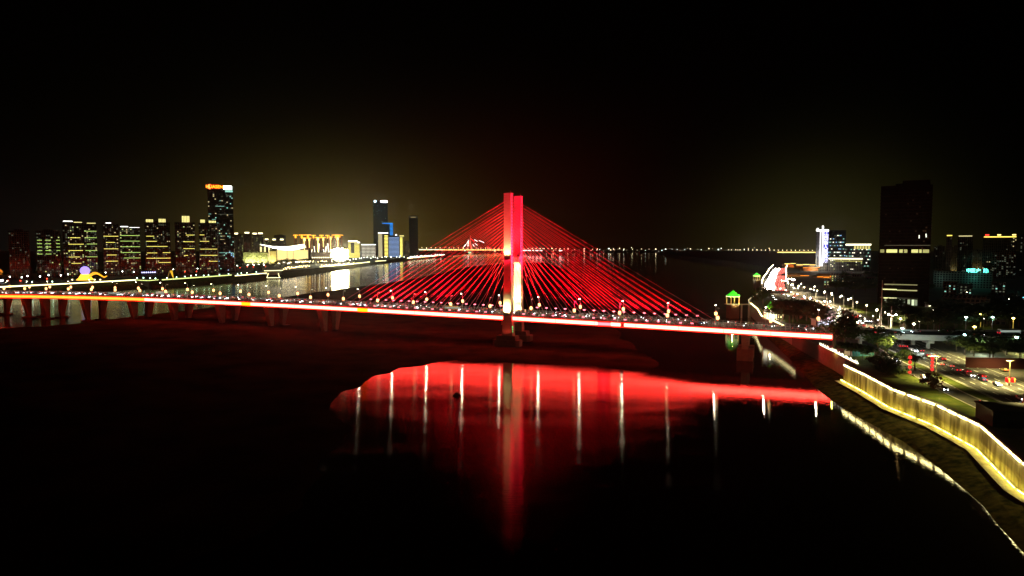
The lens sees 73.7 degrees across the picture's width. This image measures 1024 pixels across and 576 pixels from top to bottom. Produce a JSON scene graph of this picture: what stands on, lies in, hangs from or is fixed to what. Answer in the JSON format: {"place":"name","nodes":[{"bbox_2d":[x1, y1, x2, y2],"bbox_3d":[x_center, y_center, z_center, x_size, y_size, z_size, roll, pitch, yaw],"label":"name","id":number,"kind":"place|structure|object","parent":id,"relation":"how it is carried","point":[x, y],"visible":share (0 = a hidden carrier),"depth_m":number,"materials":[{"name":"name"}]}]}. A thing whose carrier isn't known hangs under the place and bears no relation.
{"place":"outdoors","nodes":[
{"label":"outdoors","id":0,"kind":"place"},
{"bbox_2d":[36,229,62,277],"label":"apartment tower","id":1,"kind":"structure","parent":0,"point":[49,252],"depth_m":1179.05,"materials":[{"name":"black"}]},
{"bbox_2d":[62,220,84,276],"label":"apartment tower","id":2,"kind":"structure","parent":0,"point":[73,246],"depth_m":1217.53,"materials":[{"name":"black"}]},
{"bbox_2d":[83,222,98,275],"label":"apartment tower","id":3,"kind":"structure","parent":0,"point":[90,246],"depth_m":1247.80,"materials":[{"name":"black"}]},
{"bbox_2d":[102,222,119,276],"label":"apartment tower","id":4,"kind":"structure","parent":0,"point":[110,245],"depth_m":1227.88,"materials":[{"name":"black"}]},
{"bbox_2d":[119,226,141,275],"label":"apartment tower","id":5,"kind":"structure","parent":0,"point":[130,251],"depth_m":1258.09,"materials":[{"name":"black"}]},
{"bbox_2d":[174,215,195,274],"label":"apartment tower","id":6,"kind":"structure","parent":0,"point":[185,248],"depth_m":1307.39,"materials":[{"name":"black"}]},
{"bbox_2d":[198,219,218,273],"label":"apartment tower","id":7,"kind":"structure","parent":0,"point":[208,250],"depth_m":1327.68,"materials":[{"name":"black"}]},
{"bbox_2d":[206,184,233,246],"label":"skyscraper","id":8,"kind":"structure","parent":0,"point":[220,206],"depth_m":1494.59,"materials":[{"name":"black glass"}]},
{"bbox_2d":[0,256,445,291],"bbox_3d":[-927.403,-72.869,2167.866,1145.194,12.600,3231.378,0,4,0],"label":"embankment slope","id":9,"kind":"structure","parent":0,"point":[104,286],"depth_m":1182.67,"materials":[{"name":"concrete"}]},
{"bbox_2d":[0,279,135,287],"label":"promenade light rail","id":10,"kind":"object","parent":9,"relation":"on","point":[66,283],"visible":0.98,"depth_m":990.08,"materials":[{"name":"yellow"}]},
{"bbox_2d":[265,270,282,277],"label":"landing stage","id":11,"kind":"object","parent":9,"relation":"on","point":[273,272],"visible":1,"depth_m":1375.40,"materials":[{"name":"grey concrete"}]},
{"bbox_2d":[0,252,471,287],"bbox_3d":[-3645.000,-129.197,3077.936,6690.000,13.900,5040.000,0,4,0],"label":"riverbank","id":12,"kind":"structure","parent":0,"point":[34,279],"depth_m":1587.85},
{"bbox_2d":[8,229,30,278],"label":"apartment tower","id":13,"kind":"structure","parent":12,"relation":"on","point":[19,252],"depth_m":1148.69,"materials":[{"name":"black"}]},
{"bbox_2d":[72,266,106,279],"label":"light sculpture","id":14,"kind":"object","parent":12,"relation":"on","point":[85,272],"visible":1,"depth_m":1099.44,"materials":[{"name":"multicoloured"}]},
{"bbox_2d":[144,218,170,274],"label":"apartment tower","id":15,"kind":"structure","parent":12,"relation":"on","point":[157,246],"depth_m":1287.67,"materials":[{"name":"black"}]},
{"bbox_2d":[218,247,234,271],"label":"shop block","id":16,"kind":"structure","parent":12,"relation":"on","point":[226,259],"depth_m":1419.52,"materials":[{"name":"black glass"}]},
{"bbox_2d":[243,252,268,264],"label":"lattice hall","id":17,"kind":"structure","parent":12,"relation":"on","point":[251,258],"depth_m":1978.03,"materials":[{"name":"beige metal"}]},
{"bbox_2d":[269,250,276,264],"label":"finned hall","id":18,"kind":"structure","parent":12,"relation":"on","point":[272,256],"depth_m":1997.53,"materials":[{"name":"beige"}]},
{"bbox_2d":[260,244,308,263],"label":"theatre","id":19,"kind":"structure","parent":12,"relation":"on","point":[284,252],"depth_m":2077.02,"materials":[{"name":"yellow"}]},
{"bbox_2d":[311,247,330,263],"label":"arcade","id":20,"kind":"object","parent":12,"relation":"on","point":[318,257],"visible":1,"depth_m":2097.83,"materials":[{"name":"yellow"}]},
{"bbox_2d":[331,248,347,263],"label":"giant screen","id":21,"kind":"object","parent":12,"relation":"on","point":[338,255],"visible":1,"depth_m":2068.04,"materials":[{"name":"white"}]},
{"bbox_2d":[348,240,359,258],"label":"frame building","id":22,"kind":"structure","parent":12,"relation":"on","point":[353,249],"depth_m":2895.23,"materials":[{"name":"yellow"}]},
{"bbox_2d":[361,244,375,257],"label":"hotel","id":23,"kind":"structure","parent":12,"relation":"on","point":[368,250],"depth_m":2995.78,"materials":[{"name":"black"}]},
{"bbox_2d":[234,233,242,262],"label":"apartment tower","id":24,"kind":"structure","parent":0,"point":[238,241],"depth_m":2146.31,"materials":[{"name":"black"}]},
{"bbox_2d":[243,232,251,251],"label":"apartment tower","id":25,"kind":"structure","parent":0,"point":[247,241],"depth_m":2175.01,"materials":[{"name":"black"}]},
{"bbox_2d":[252,233,257,251],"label":"apartment tower","id":26,"kind":"structure","parent":0,"point":[254,242],"depth_m":2185.14,"materials":[{"name":"black"}]},
{"bbox_2d":[258,232,263,251],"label":"apartment tower","id":27,"kind":"structure","parent":0,"point":[260,238],"depth_m":2194.73,"materials":[{"name":"black"}]},
{"bbox_2d":[0,263,658,575],"bbox_3d":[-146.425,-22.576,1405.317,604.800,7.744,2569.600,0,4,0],"label":"sandbar","id":28,"kind":"structure","parent":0,"point":[145,445],"depth_m":281.19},
{"bbox_2d":[332,235,342,249],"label":"apartment tower","id":29,"kind":"structure","parent":0,"point":[334,241],"depth_m":2742.22,"materials":[{"name":"beige"}]},
{"bbox_2d":[373,201,387,254],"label":"skyscraper","id":30,"kind":"structure","parent":0,"point":[380,212],"depth_m":3782.71,"materials":[{"name":"grey glass"}]},
{"bbox_2d":[378,232,387,257],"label":"office tower","id":31,"kind":"structure","parent":0,"point":[382,244],"depth_m":3093.41,"materials":[{"name":"beige"}]},
{"bbox_2d":[382,222,392,255],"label":"glass tower","id":32,"kind":"structure","parent":0,"point":[387,227],"depth_m":3588.90,"materials":[{"name":"blue"}]},
{"bbox_2d":[388,234,399,257],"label":"glass tower","id":33,"kind":"structure","parent":0,"point":[394,248],"depth_m":3143.97,"materials":[{"name":"blue"}]},
{"bbox_2d":[404,241,409,256],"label":"apartment tower","id":34,"kind":"structure","parent":0,"point":[406,248],"depth_m":3294.87,"materials":[{"name":"black"}]},
{"bbox_2d":[409,215,417,254],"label":"skyscraper","id":35,"kind":"structure","parent":0,"point":[413,230],"depth_m":3988.40,"materials":[{"name":"grey glass"}]},
{"bbox_2d":[0,251,1019,252],"bbox_3d":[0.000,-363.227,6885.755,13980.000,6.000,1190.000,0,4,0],"label":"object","id":36,"kind":"structure","parent":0,"point":[573,252],"depth_m":7099.39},
{"bbox_2d":[0,253,1023,575],"bbox_3d":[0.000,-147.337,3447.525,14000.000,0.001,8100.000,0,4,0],"label":"river","id":37,"kind":"structure","parent":0,"point":[700,455],"depth_m":205.65,"materials":[{"name":"liquid"}]},
{"bbox_2d":[0,190,832,360],"bbox_3d":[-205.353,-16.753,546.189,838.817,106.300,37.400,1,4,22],"label":"cable stayed bridge","id":38,"kind":"structure","parent":37,"relation":"on","point":[514,333],"depth_m":471.41,"materials":[{"name":"metal"}]},
{"bbox_2d":[419,237,815,254],"bbox_3d":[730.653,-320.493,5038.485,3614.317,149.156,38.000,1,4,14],"label":"distant bridge","id":39,"kind":"structure","parent":37,"relation":"in","point":[470,244],"depth_m":5073.83,"materials":[{"name":"metal"}]},
{"bbox_2d":[725,290,740,318],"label":"pavilion","id":40,"kind":"structure","parent":37,"relation":"in","point":[732,311],"depth_m":634.79,"materials":[{"name":"brown"}]},
{"bbox_2d":[0,0,1023,250],"label":"sky","id":41,"kind":"structure","parent":0,"point":[763,125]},
{"bbox_2d":[764,300,821,326],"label":"lawn","id":42,"kind":"structure","parent":0,"point":[802,320],"depth_m":509.13,"materials":[{"name":"green plant"}]},
{"bbox_2d":[815,226,828,270],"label":"hospital building","id":43,"kind":"structure","parent":0,"point":[821,259],"depth_m":1497.03,"materials":[{"name":"white"}]},
{"bbox_2d":[658,252,1023,459],"bbox_3d":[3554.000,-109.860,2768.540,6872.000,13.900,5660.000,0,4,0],"label":"town ground","id":44,"kind":"structure","parent":0,"point":[763,261],"depth_m":849.58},
{"bbox_2d":[751,285,772,304],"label":"tree","id":45,"kind":"object","parent":44,"relation":"on","point":[763,293],"visible":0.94,"depth_m":645.45,"materials":[{"name":"green plant"}]},
{"bbox_2d":[750,303,791,344],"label":"embankment parapet","id":46,"kind":"structure","parent":44,"relation":"on","point":[756,315],"depth_m":560.01,"materials":[{"name":"grey concrete"}]},
{"bbox_2d":[776,302,801,321],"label":"tree","id":47,"kind":"object","parent":44,"relation":"on","point":[788,306],"visible":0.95,"depth_m":496.00,"materials":[{"name":"green plant"}]},
{"bbox_2d":[782,309,806,322],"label":"tree","id":48,"kind":"object","parent":44,"relation":"on","point":[794,313],"visible":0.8,"depth_m":489.16,"materials":[{"name":"green plant"}]},
{"bbox_2d":[799,265,819,270],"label":"traditional hall","id":49,"kind":"structure","parent":44,"relation":"on","point":[808,268],"depth_m":1500.91,"materials":[{"name":"brown"}]},
{"bbox_2d":[799,302,834,325],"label":"tree","id":50,"kind":"object","parent":44,"relation":"on","point":[809,310],"visible":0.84,"depth_m":469.34,"materials":[{"name":"green plant"}]},
{"bbox_2d":[828,230,845,259],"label":"hospital building","id":51,"kind":"structure","parent":44,"relation":"on","point":[836,243],"depth_m":1511.84,"materials":[{"name":"black glass"}]},
{"bbox_2d":[814,307,860,350],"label":"tree","id":52,"kind":"object","parent":44,"relation":"on","point":[843,312],"visible":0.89,"depth_m":357.06,"materials":[{"name":"green plant"}]},
{"bbox_2d":[818,344,857,375],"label":"parapet wall","id":53,"kind":"structure","parent":44,"relation":"on","point":[833,359],"depth_m":356.20,"materials":[{"name":"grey concrete"}]},
{"bbox_2d":[828,258,862,270],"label":"hospital podium","id":54,"kind":"object","parent":44,"relation":"on","point":[845,264],"visible":0.99,"depth_m":1479.64,"materials":[{"name":"black"}]},
{"bbox_2d":[826,314,867,352],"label":"tree","id":55,"kind":"object","parent":44,"relation":"on","point":[854,333],"visible":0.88,"depth_m":353.88,"materials":[{"name":"green plant"}]},
{"bbox_2d":[834,342,861,358],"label":"tree","id":56,"kind":"object","parent":44,"relation":"on","point":[842,345],"visible":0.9,"depth_m":337.58,"materials":[{"name":"green plant"}]},
{"bbox_2d":[846,343,881,360],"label":"tree","id":57,"kind":"object","parent":44,"relation":"on","point":[865,350],"visible":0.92,"depth_m":330.95,"materials":[{"name":"green plant"}]},
{"bbox_2d":[860,324,901,353],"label":"tree","id":58,"kind":"object","parent":44,"relation":"on","point":[877,338],"visible":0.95,"depth_m":348.83,"materials":[{"name":"green plant"}]},
{"bbox_2d":[872,351,903,364],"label":"tree","id":59,"kind":"object","parent":44,"relation":"on","point":[896,360],"visible":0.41,"depth_m":316.28,"materials":[{"name":"green plant"}]},
{"bbox_2d":[764,265,1023,402],"bbox_3d":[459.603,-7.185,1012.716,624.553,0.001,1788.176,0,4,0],"label":"avenue","id":60,"kind":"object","parent":44,"relation":"on","point":[1001,391],"visible":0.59,"depth_m":306.02,"materials":[{"name":"asphalt"}]},
{"bbox_2d":[765,268,785,289],"bbox_3d":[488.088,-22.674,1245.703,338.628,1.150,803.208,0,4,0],"label":"traffic jam","id":61,"kind":"object","parent":60,"relation":"on","point":[774,272],"visible":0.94,"depth_m":1095.79,"materials":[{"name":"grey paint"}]},
{"bbox_2d":[771,281,1023,401],"bbox_3d":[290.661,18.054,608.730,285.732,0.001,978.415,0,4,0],"label":"avenue markings","id":62,"kind":"object","parent":60,"relation":"on","point":[951,369],"visible":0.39,"depth_m":297.65,"materials":[{"name":"white paint"}]},
{"bbox_2d":[880,303,910,311],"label":"tree","id":63,"kind":"object","parent":44,"relation":"on","point":[895,306],"visible":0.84,"depth_m":520.29,"materials":[{"name":"green plant"}]},
{"bbox_2d":[892,310,916,328],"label":"tree","id":64,"kind":"object","parent":44,"relation":"on","point":[902,315],"visible":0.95,"depth_m":446.45,"materials":[{"name":"green plant"}]},
{"bbox_2d":[877,180,932,306],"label":"unfinished tower","id":65,"kind":"structure","parent":44,"relation":"on","point":[905,236],"depth_m":629.95,"materials":[{"name":"concrete"}]},
{"bbox_2d":[897,310,931,328],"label":"tree","id":66,"kind":"object","parent":44,"relation":"on","point":[917,313],"visible":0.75,"depth_m":450.20,"materials":[{"name":"green plant"}]},
{"bbox_2d":[905,311,929,328],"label":"tree","id":67,"kind":"object","parent":44,"relation":"on","point":[920,320],"visible":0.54,"depth_m":449.96,"materials":[{"name":"green plant"}]},
{"bbox_2d":[866,340,998,401],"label":"grass median","id":68,"kind":"object","parent":44,"relation":"on","point":[968,390],"depth_m":276.94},
{"bbox_2d":[894,349,916,359],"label":"tree","id":69,"kind":"object","parent":68,"relation":"on","point":[903,353],"visible":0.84,"depth_m":332.98,"materials":[{"name":"green plant"}]},
{"bbox_2d":[922,316,943,329],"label":"tree","id":70,"kind":"object","parent":44,"relation":"on","point":[931,320],"visible":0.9,"depth_m":446.17,"materials":[{"name":"green plant"}]},
{"bbox_2d":[846,328,1023,348],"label":"viaduct","id":71,"kind":"object","parent":44,"relation":"on","point":[928,337],"visible":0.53,"depth_m":374.68,"materials":[{"name":"grey concrete"}]},
{"bbox_2d":[997,329,1020,334],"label":"bus","id":72,"kind":"object","parent":71,"relation":"on","point":[1008,331],"visible":0.84,"depth_m":372.44,"materials":[{"name":"grey paint"}]},
{"bbox_2d":[933,245,944,270],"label":"apartment block","id":73,"kind":"structure","parent":44,"relation":"on","point":[939,256],"depth_m":1498.64,"materials":[{"name":"black"}]},
{"bbox_2d":[925,308,958,328],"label":"tree","id":74,"kind":"object","parent":44,"relation":"on","point":[947,313],"visible":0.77,"depth_m":451.53,"materials":[{"name":"green plant"}]},
{"bbox_2d":[945,234,951,270],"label":"apartment block","id":75,"kind":"structure","parent":44,"relation":"on","point":[948,251],"depth_m":1398.18,"materials":[{"name":"black"}]},
{"bbox_2d":[943,281,957,294],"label":"block","id":76,"kind":"structure","parent":44,"relation":"on","point":[949,287],"depth_m":761.51,"materials":[{"name":"black"}]},
{"bbox_2d":[937,326,964,345],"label":"tree","id":77,"kind":"object","parent":44,"relation":"on","point":[951,332],"visible":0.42,"depth_m":380.75,"materials":[{"name":"green plant"}]},
{"bbox_2d":[951,245,956,270],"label":"apartment block","id":78,"kind":"structure","parent":44,"relation":"on","point":[954,258],"depth_m":1349.42,"materials":[{"name":"black"}]},
{"bbox_2d":[944,312,967,327],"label":"tree","id":79,"kind":"object","parent":44,"relation":"on","point":[955,321],"visible":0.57,"depth_m":457.80,"materials":[{"name":"green plant"}]},
{"bbox_2d":[933,268,992,288],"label":"building","id":80,"kind":"structure","parent":44,"relation":"on","point":[983,280],"depth_m":898.57,"materials":[{"name":"teal"}]},
{"bbox_2d":[957,234,972,270],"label":"apartment block","id":81,"kind":"structure","parent":44,"relation":"on","point":[964,251],"depth_m":1298.51,"materials":[{"name":"black"}]},
{"bbox_2d":[955,337,975,354],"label":"tree","id":82,"kind":"object","parent":44,"relation":"on","point":[964,340],"visible":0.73,"depth_m":348.96,"materials":[{"name":"green plant"}]},
{"bbox_2d":[958,283,972,295],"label":"block","id":83,"kind":"structure","parent":44,"relation":"on","point":[964,288],"depth_m":741.86,"materials":[{"name":"black"}]},
{"bbox_2d":[942,295,989,305],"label":"shed","id":84,"kind":"structure","parent":44,"relation":"on","point":[974,299],"depth_m":561.79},
{"bbox_2d":[951,332,991,352],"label":"tree","id":85,"kind":"object","parent":44,"relation":"on","point":[976,336],"visible":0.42,"depth_m":355.04,"materials":[{"name":"green plant"}]},
{"bbox_2d":[959,340,985,355],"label":"tree","id":86,"kind":"object","parent":44,"relation":"on","point":[972,347],"visible":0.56,"depth_m":344.22,"materials":[{"name":"green plant"}]},
{"bbox_2d":[972,249,982,271],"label":"apartment block","id":87,"kind":"structure","parent":44,"relation":"on","point":[976,259],"depth_m":1449.54,"materials":[{"name":"black"}]},
{"bbox_2d":[960,315,995,325],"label":"tree","id":88,"kind":"object","parent":44,"relation":"on","point":[975,318],"visible":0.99,"depth_m":451.25,"materials":[{"name":"green plant"}]},
{"bbox_2d":[971,306,999,325],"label":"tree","id":89,"kind":"object","parent":44,"relation":"on","point":[981,308],"visible":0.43,"depth_m":476.04,"materials":[{"name":"green plant"}]},
{"bbox_2d":[972,346,1001,357],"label":"tree","id":90,"kind":"object","parent":44,"relation":"on","point":[986,350],"visible":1,"depth_m":332.55,"materials":[{"name":"green plant"}]},
{"bbox_2d":[973,309,1005,327],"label":"tree","id":91,"kind":"object","parent":44,"relation":"on","point":[988,313],"visible":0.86,"depth_m":464.57,"materials":[{"name":"green plant"}]},
{"bbox_2d":[965,357,1023,368],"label":"brick wall","id":92,"kind":"structure","parent":44,"relation":"on","point":[979,362],"depth_m":311.65,"materials":[{"name":"red"}]},
{"bbox_2d":[984,319,1005,324],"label":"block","id":93,"kind":"structure","parent":44,"relation":"on","point":[999,322],"depth_m":481.50,"materials":[{"name":"black"}]},
{"bbox_2d":[974,338,1015,357],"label":"tree","id":94,"kind":"object","parent":44,"relation":"on","point":[1000,344],"visible":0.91,"depth_m":335.30,"materials":[{"name":"green plant"}]},
{"bbox_2d":[991,282,1006,295],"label":"block","id":95,"kind":"structure","parent":44,"relation":"on","point":[999,288],"depth_m":761.31,"materials":[{"name":"black"}]},
{"bbox_2d":[982,234,1016,273],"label":"apartment block","id":96,"kind":"structure","parent":44,"relation":"on","point":[997,242],"depth_m":1353.04,"materials":[{"name":"black"}]},
{"bbox_2d":[991,250,1015,278],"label":"apartment block","id":97,"kind":"structure","parent":44,"relation":"on","point":[1003,264],"depth_m":1149.53,"materials":[{"name":"black"}]},
{"bbox_2d":[994,312,1023,328],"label":"tree","id":98,"kind":"object","parent":44,"relation":"on","point":[1008,316],"visible":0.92,"depth_m":453.58,"materials":[{"name":"green plant"}]},
{"bbox_2d":[1003,291,1023,301],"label":"tree","id":99,"kind":"object","parent":44,"relation":"on","point":[1012,296],"visible":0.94,"depth_m":612.29,"materials":[{"name":"green plant"}]},
{"bbox_2d":[1005,337,1023,348],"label":"tree","id":100,"kind":"object","parent":44,"relation":"on","point":[1020,342],"visible":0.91,"depth_m":340.15,"materials":[{"name":"green plant"}]},
{"bbox_2d":[1005,345,1023,357],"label":"tree","id":101,"kind":"object","parent":44,"relation":"on","point":[1019,350],"visible":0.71,"depth_m":336.22,"materials":[{"name":"green plant"}]},
{"bbox_2d":[1019,234,1023,275],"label":"apartment block","id":102,"kind":"structure","parent":44,"relation":"on","point":[1021,265],"depth_m":1251.10,"materials":[{"name":"black"}]},
{"bbox_2d":[845,244,870,270],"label":"hospital building","id":103,"kind":"structure","parent":0,"point":[863,251],"depth_m":1498.77,"materials":[{"name":"black glass"}]},
{"bbox_2d":[768,336,1023,552],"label":"river bank","id":104,"kind":"structure","parent":0,"point":[963,468],"depth_m":227.72,"materials":[{"name":"black plant"}]},
{"bbox_2d":[843,364,1023,493],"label":"quay wall","id":105,"kind":"structure","parent":104,"relation":"on","point":[1005,459],"depth_m":235.93,"materials":[{"name":"concrete"}]},
{"bbox_2d":[862,342,980,406],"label":"service road","id":106,"kind":"structure","parent":0,"point":[961,396],"depth_m":265.66,"materials":[{"name":"asphalt"}]},
{"bbox_2d":[836,381,1023,502],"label":"ledge path","id":107,"kind":"structure","parent":0,"point":[1004,482],"depth_m":216.26,"materials":[{"name":"concrete"}]},
{"bbox_2d":[842,302,1023,329],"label":"lawn","id":108,"kind":"structure","parent":0,"point":[871,308],"depth_m":489.60,"materials":[{"name":"green plant"}]},
{"bbox_2d":[847,355,1023,454],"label":"lawn","id":109,"kind":"structure","parent":0,"point":[1013,437],"depth_m":258.29,"materials":[{"name":"green plant"}]},
{"bbox_2d":[874,361,910,374],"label":"tree","id":110,"kind":"object","parent":109,"relation":"on","point":[890,367],"visible":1,"depth_m":291.84,"materials":[{"name":"green plant"}]},
{"bbox_2d":[919,372,943,388],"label":"tree","id":111,"kind":"object","parent":109,"relation":"on","point":[929,379],"visible":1,"depth_m":264.58,"materials":[{"name":"green plant"}]},
{"bbox_2d":[974,401,1023,428],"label":"pump house","id":112,"kind":"structure","parent":109,"relation":"on","point":[1003,414],"depth_m":211.24,"materials":[{"name":"black"}]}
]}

